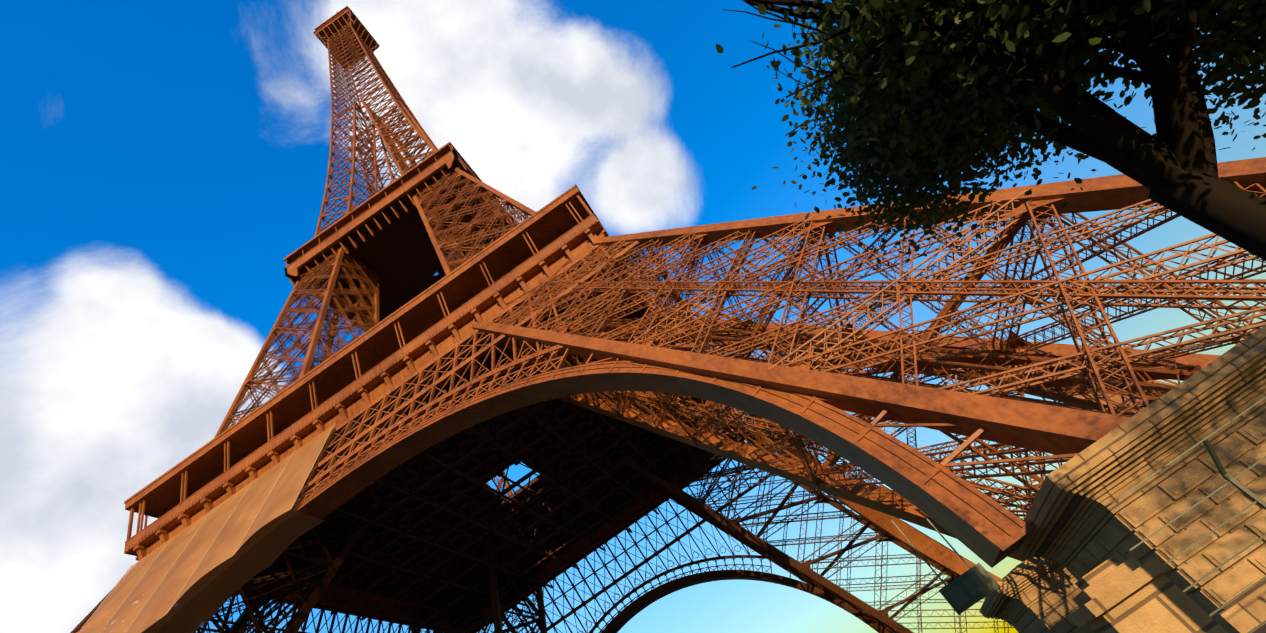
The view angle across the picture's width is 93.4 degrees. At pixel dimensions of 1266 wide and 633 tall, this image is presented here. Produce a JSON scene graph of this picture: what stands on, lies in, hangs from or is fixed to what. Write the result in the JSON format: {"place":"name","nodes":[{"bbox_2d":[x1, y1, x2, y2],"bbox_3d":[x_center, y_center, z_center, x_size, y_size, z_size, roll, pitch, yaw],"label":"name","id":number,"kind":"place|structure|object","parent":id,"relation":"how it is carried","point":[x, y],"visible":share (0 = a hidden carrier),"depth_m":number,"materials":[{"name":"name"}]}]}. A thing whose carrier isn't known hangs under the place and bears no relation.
{"place":"outdoors","nodes":[
{"label":"outdoors","id":0,"kind":"place"},
{"bbox_2d":[79,424,333,632],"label":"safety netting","id":1,"kind":"object","parent":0,"point":[221,575],"visible":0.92,"depth_m":58.23,"materials":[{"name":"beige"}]},
{"bbox_2d":[78,423,334,632],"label":"panel seams","id":2,"kind":"object","parent":1,"relation":"attached to","point":[209,547],"visible":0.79,"depth_m":62.97,"materials":[{"name":"brown metal"}]},
{"bbox_2d":[314,22,437,275],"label":"eiffel tower shaft","id":3,"kind":"object","parent":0,"point":[381,126],"visible":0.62,"depth_m":177.47,"materials":[{"name":"brown metal"}]},
{"bbox_2d":[313,6,379,67],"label":"observation deck","id":4,"kind":"structure","parent":3,"relation":"on","point":[323,31],"depth_m":235.38,"materials":[{"name":"brown metal"}]},
{"bbox_2d":[124,142,729,632],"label":"eiffel tower galleries","id":5,"kind":"object","parent":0,"point":[388,352],"visible":0.5,"depth_m":76.77,"materials":[{"name":"brown metal"}]},
{"bbox_2d":[178,167,703,617],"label":"tower legs","id":6,"kind":"object","parent":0,"point":[439,232],"visible":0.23,"depth_m":107.64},
{"bbox_2d":[257,273,719,632],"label":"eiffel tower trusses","id":7,"kind":"object","parent":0,"point":[486,441],"depth_m":96.83,"materials":[{"name":"metal"}]},
{"bbox_2d":[266,159,722,615],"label":"beams","id":8,"kind":"structure","parent":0,"point":[400,257],"depth_m":112.92,"materials":[{"name":"brown metal"}]},
{"bbox_2d":[201,458,889,632],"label":"lattice girders","id":9,"kind":"object","parent":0,"point":[619,620],"visible":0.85,"depth_m":120.82,"materials":[{"name":"metal"}]},
{"bbox_2d":[76,240,1178,632],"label":"eiffel arch girders","id":10,"kind":"object","parent":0,"point":[988,530],"visible":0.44,"depth_m":49.59,"materials":[{"name":"brown metal"}]},
{"bbox_2d":[0,0,1265,632],"label":"sky","id":11,"kind":"structure","parent":0,"point":[162,162],"materials":[{"name":"blue"}]},
{"bbox_2d":[472,157,1265,561],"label":"tower leg","id":12,"kind":"object","parent":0,"point":[1004,415],"visible":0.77,"depth_m":34.20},
{"bbox_2d":[1253,624,1265,632],"bbox_3d":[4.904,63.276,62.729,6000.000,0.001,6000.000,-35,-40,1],"label":"ground","id":13,"kind":"structure","parent":0,"point":[1262,629],"depth_m":13.02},
{"bbox_2d":[716,0,1265,270],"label":"tree","id":14,"kind":"object","parent":13,"relation":"on","point":[1030,30],"depth_m":6.78,"materials":[{"name":"green plant"}]},
{"bbox_2d":[979,325,1265,632],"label":"stone pedestals","id":15,"kind":"object","parent":13,"relation":"on","point":[1042,589],"visible":0.77,"depth_m":15.62,"materials":[{"name":"beige stone"}]},
{"bbox_2d":[70,402,1013,632],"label":"far eiffel tower legs","id":16,"kind":"object","parent":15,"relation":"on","point":[326,569],"visible":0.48,"depth_m":107.42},
{"bbox_2d":[891,518,999,614],"bbox_3d":[10.512,8.173,20.497,1.640,3.430,0.280,-35,-40,1],"label":"info sign","id":17,"kind":"object","parent":15,"relation":"on","point":[975,599],"visible":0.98,"depth_m":19.68,"materials":[{"name":"green"}]},
{"bbox_2d":[948,571,990,605],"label":"info sign panels","id":18,"kind":"object","parent":17,"relation":"attached to","point":[977,582],"visible":1,"depth_m":19.56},
{"bbox_2d":[1066,412,1265,613],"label":"stone blocks","id":19,"kind":"structure","parent":15,"relation":"on","point":[1221,590],"depth_m":14.89,"materials":[{"name":"beige stone"}]},
{"bbox_2d":[1097,396,1265,632],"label":"mortar joints","id":20,"kind":"object","parent":15,"relation":"on","point":[1233,481],"visible":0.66,"depth_m":8.69,"materials":[{"name":"beige concrete"}]}
]}

